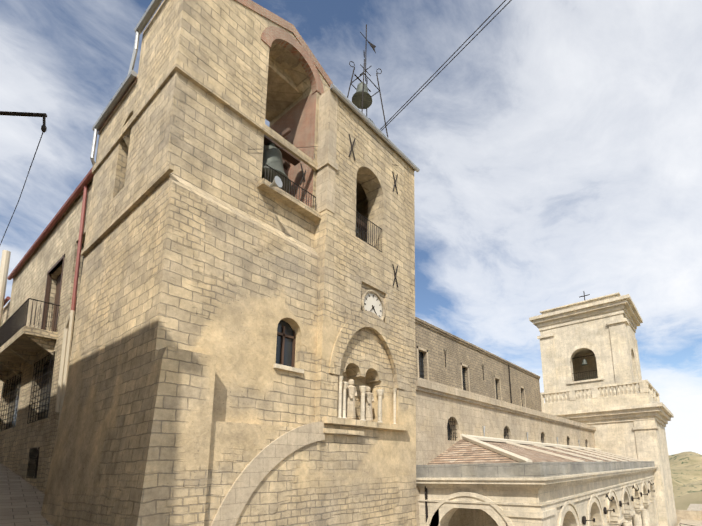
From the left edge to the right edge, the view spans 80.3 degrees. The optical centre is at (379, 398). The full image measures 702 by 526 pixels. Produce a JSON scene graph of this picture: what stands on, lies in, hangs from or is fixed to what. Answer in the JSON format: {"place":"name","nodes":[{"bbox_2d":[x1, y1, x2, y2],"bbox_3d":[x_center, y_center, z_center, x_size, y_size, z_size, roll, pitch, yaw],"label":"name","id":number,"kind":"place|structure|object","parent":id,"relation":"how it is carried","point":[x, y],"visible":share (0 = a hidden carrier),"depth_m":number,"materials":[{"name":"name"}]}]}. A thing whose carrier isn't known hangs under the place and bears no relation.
{"place":"outdoors","nodes":[
{"label":"outdoors","id":0,"kind":"place"},
{"bbox_2d":[0,463,52,525],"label":"street ground","id":1,"kind":"structure","parent":0,"point":[21,501],"depth_m":12.23,"materials":[{"name":"grey stone"}]},
{"bbox_2d":[0,180,92,493],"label":"building wing","id":2,"kind":"structure","parent":1,"relation":"on","point":[20,439],"depth_m":16.13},
{"bbox_2d":[0,298,59,477],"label":"iron grilles","id":3,"kind":"object","parent":2,"relation":"attached to","point":[7,327],"visible":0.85,"depth_m":15.17,"materials":[{"name":"black metal"}]},
{"bbox_2d":[0,250,74,425],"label":"wing pipes","id":4,"kind":"object","parent":2,"relation":"attached to","point":[66,343],"visible":0.88,"depth_m":13.55,"materials":[{"name":"beige metal"}]},
{"bbox_2d":[5,256,83,477],"bbox_3d":[-13.609,-0.985,16.606,10.250,8.200,0.090,-9,-12,38],"label":"window","id":5,"kind":"structure","parent":2,"relation":"in","point":[17,397],"depth_m":16.07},
{"bbox_2d":[0,178,92,383],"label":"wing trim","id":6,"kind":"structure","parent":2,"relation":"attached to","point":[22,345],"depth_m":15.67,"materials":[{"name":"beige stone"}]},
{"bbox_2d":[4,168,93,310],"bbox_3d":[-18.349,-2.324,20.203,23.950,8.010,0.265,-9,-12,38],"label":"gutter and downpipe","id":7,"kind":"object","parent":2,"relation":"attached to","point":[85,181],"visible":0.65,"depth_m":14.57,"materials":[{"name":"metal"}]},
{"bbox_2d":[41,254,64,331],"bbox_3d":[-12.380,-3.719,15.925,2.190,3.020,0.380,-9,-12,38],"label":"wing door","id":8,"kind":"structure","parent":2,"relation":"in","point":[58,290],"depth_m":16.43,"materials":[{"name":"brown wood"}]},
{"bbox_2d":[415,322,541,411],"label":"clerestory wall","id":9,"kind":"structure","parent":1,"relation":"on","point":[435,344],"depth_m":30.54,"materials":[{"name":"beige stone"}]},
{"bbox_2d":[415,317,539,378],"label":"roof cornice","id":10,"kind":"structure","parent":9,"relation":"on","point":[446,333],"depth_m":30.52,"materials":[{"name":"beige stone"}]},
{"bbox_2d":[41,346,215,525],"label":"base wall","id":11,"kind":"structure","parent":0,"point":[131,446],"depth_m":8.54,"materials":[{"name":"beige stone"}]},
{"bbox_2d":[65,173,319,426],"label":"tower","id":12,"kind":"structure","parent":0,"point":[172,260],"depth_m":10.14,"materials":[{"name":"stone"}]},
{"bbox_2d":[84,83,136,246],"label":"wall","id":13,"kind":"structure","parent":12,"relation":"on","point":[105,206],"depth_m":12.15,"materials":[{"name":"stone"}]},
{"bbox_2d":[98,0,332,207],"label":"tower brickwork","id":14,"kind":"object","parent":12,"relation":"attached to","point":[298,119],"visible":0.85,"depth_m":13.66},
{"bbox_2d":[81,58,414,435],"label":"stone molding","id":15,"kind":"structure","parent":12,"relation":"attached to","point":[356,322],"depth_m":12.09,"materials":[{"name":"beige stone"}]},
{"bbox_2d":[111,11,397,315],"bbox_3d":[-3.911,-5.452,13.994,5.258,20.194,8.453,-9,-12,38],"label":"ironwork","id":16,"kind":"object","parent":12,"relation":"attached to","point":[361,74],"visible":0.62,"depth_m":14.59,"materials":[{"name":"black metal"}]},
{"bbox_2d":[273,0,511,165],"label":"overhead cables","id":17,"kind":"object","parent":16,"relation":"attached to","point":[438,69],"visible":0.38,"depth_m":13.27,"materials":[{"name":"metal"}]},
{"bbox_2d":[90,0,419,186],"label":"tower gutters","id":18,"kind":"object","parent":12,"relation":"attached to","point":[153,6],"visible":0.92,"depth_m":12.64,"materials":[{"name":"grey metal"}]},
{"bbox_2d":[276,320,292,366],"bbox_3d":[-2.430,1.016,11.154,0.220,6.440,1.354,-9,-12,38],"label":"window","id":19,"kind":"structure","parent":12,"relation":"in","point":[288,348],"depth_m":11.52,"materials":[{"name":"grey glass"}]},
{"bbox_2d":[211,89,373,525],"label":"stone arch trim","id":20,"kind":"structure","parent":12,"relation":"attached to","point":[263,463],"depth_m":11.29,"materials":[{"name":"beige stone"}]},
{"bbox_2d":[264,127,367,366],"bbox_3d":[-3.642,-0.514,12.693,3.700,17.992,7.603,-9,-12,38],"label":"tower woodwork","id":21,"kind":"object","parent":12,"relation":"attached to","point":[290,157],"visible":0.23,"depth_m":12.65,"materials":[{"name":"brown wood"}]},
{"bbox_2d":[262,82,372,237],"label":"tower bells","id":22,"kind":"object","parent":12,"relation":"hanging from","point":[272,158],"visible":0.31,"depth_m":12.28,"materials":[{"name":"grey metal"}]},
{"bbox_2d":[121,0,329,247],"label":"tower upper wall","id":23,"kind":"structure","parent":0,"point":[196,135],"depth_m":10.93,"materials":[{"name":"beige stone"}]},
{"bbox_2d":[204,421,319,525],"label":"tower base","id":24,"kind":"object","parent":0,"point":[285,492],"depth_m":9.82,"materials":[{"name":"beige stone"}]},
{"bbox_2d":[0,0,701,454],"label":"sky","id":25,"kind":"structure","parent":0,"point":[557,155],"materials":[{"name":"blue"}]},
{"bbox_2d":[314,97,416,525],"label":"tower bay","id":26,"kind":"object","parent":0,"point":[368,478],"visible":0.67,"depth_m":13.83,"materials":[{"name":"beige stone"}]},
{"bbox_2d":[273,364,396,423],"bbox_3d":[-1.071,0.022,12.534,0.358,1.280,5.081,-9,-12,38],"label":"tower niche sculpture","id":27,"kind":"object","parent":26,"relation":"attached to","point":[342,400],"visible":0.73,"depth_m":12.58,"materials":[{"name":"beige stone"}]},
{"bbox_2d":[364,293,382,317],"bbox_3d":[-0.247,-3.087,14.117,0.025,1.040,1.055,-9,-12,38],"label":"clock face","id":28,"kind":"object","parent":26,"relation":"attached to","point":[371,300],"visible":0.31,"depth_m":14.16},
{"bbox_2d":[419,488,515,525],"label":"portico front wall","id":29,"kind":"structure","parent":0,"point":[494,495],"depth_m":14.03,"materials":[{"name":"beige stone"}]},
{"bbox_2d":[418,351,522,439],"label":"window","id":30,"kind":"structure","parent":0,"point":[422,377],"depth_m":25.68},
{"bbox_2d":[416,390,595,525],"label":"aisle wall","id":31,"kind":"structure","parent":0,"point":[434,413],"depth_m":18.73,"materials":[{"name":"beige stone"}]},
{"bbox_2d":[419,351,586,444],"bbox_3d":[8.453,-0.298,28.861,4.757,7.600,25.490,-9,-12,38],"label":"nave ironwork","id":32,"kind":"object","parent":31,"relation":"on","point":[505,432],"visible":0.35,"depth_m":27.16,"materials":[{"name":"black metal"}]},
{"bbox_2d":[416,346,595,431],"bbox_3d":[8.949,-0.431,29.094,4.780,4.280,30.100,-9,-12,38],"label":"stone ledge","id":33,"kind":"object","parent":31,"relation":"attached to","point":[430,387],"depth_m":21.85,"materials":[{"name":"beige stone"}]},
{"bbox_2d":[482,426,579,446],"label":"aisle anchors","id":34,"kind":"object","parent":31,"relation":"attached to","point":[526,434],"visible":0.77,"depth_m":24.68,"materials":[{"name":"metal"}]},
{"bbox_2d":[426,439,636,464],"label":"portico roof tiles","id":35,"kind":"object","parent":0,"point":[461,451],"visible":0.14,"depth_m":16.61,"materials":[{"name":"brown tile"}]},
{"bbox_2d":[460,434,641,461],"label":"roof ribs","id":36,"kind":"object","parent":35,"relation":"on","point":[477,440],"visible":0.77,"depth_m":20.83,"materials":[{"name":"beige stone"}]},
{"bbox_2d":[515,471,659,525],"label":"arcade","id":37,"kind":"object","parent":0,"point":[534,496],"depth_m":18.16},
{"bbox_2d":[416,461,654,477],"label":"portico parapet","id":38,"kind":"structure","parent":37,"relation":"on","point":[517,470],"depth_m":14.11,"materials":[{"name":"grey stone"}]},
{"bbox_2d":[425,481,654,524],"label":"lamps","id":39,"kind":"object","parent":37,"relation":"attached to","point":[584,520],"visible":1,"depth_m":19.01,"materials":[{"name":"black metal"}]},
{"bbox_2d":[540,313,638,401],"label":"bell tower wall","id":40,"kind":"structure","parent":0,"point":[595,333],"depth_m":42.40,"materials":[{"name":"beige stone"}]},
{"bbox_2d":[572,291,594,381],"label":"ironwork","id":41,"kind":"object","parent":40,"relation":"attached to","point":[583,356],"visible":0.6,"depth_m":42.19,"materials":[{"name":"black metal"}]},
{"bbox_2d":[587,421,677,525],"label":"bell tower base","id":42,"kind":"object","parent":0,"point":[617,438],"depth_m":38.16,"materials":[{"name":"beige stone"}]},
{"bbox_2d":[669,451,701,509],"bbox_3d":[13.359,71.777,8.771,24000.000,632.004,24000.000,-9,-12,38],"label":"hills","id":43,"kind":"structure","parent":0,"point":[686,471],"depth_m":3245.00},
{"bbox_2d":[676,510,701,523],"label":"terrace parapet wall","id":44,"kind":"structure","parent":43,"relation":"on","point":[689,514],"depth_m":42.11,"materials":[{"name":"beige stone"}]},
{"bbox_2d":[416,467,657,525],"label":"portico","id":45,"kind":"structure","parent":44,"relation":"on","point":[514,514],"depth_m":14.46,"materials":[{"name":"beige stone"}]},
{"bbox_2d":[529,292,673,525],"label":"bell tower","id":46,"kind":"structure","parent":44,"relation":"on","point":[644,409],"depth_m":39.72,"materials":[{"name":"beige stone"}]},
{"bbox_2d":[677,504,701,525],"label":"building","id":47,"kind":"structure","parent":0,"point":[697,507],"depth_m":41.28,"materials":[{"name":"stone"}]},
{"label":"opposite houses","id":48,"kind":"object","parent":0,"visible":0},
{"bbox_2d":[0,111,46,244],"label":"street lamp arm","id":49,"kind":"object","parent":48,"relation":"attached to","point":[29,114],"visible":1,"depth_m":6.85}
]}

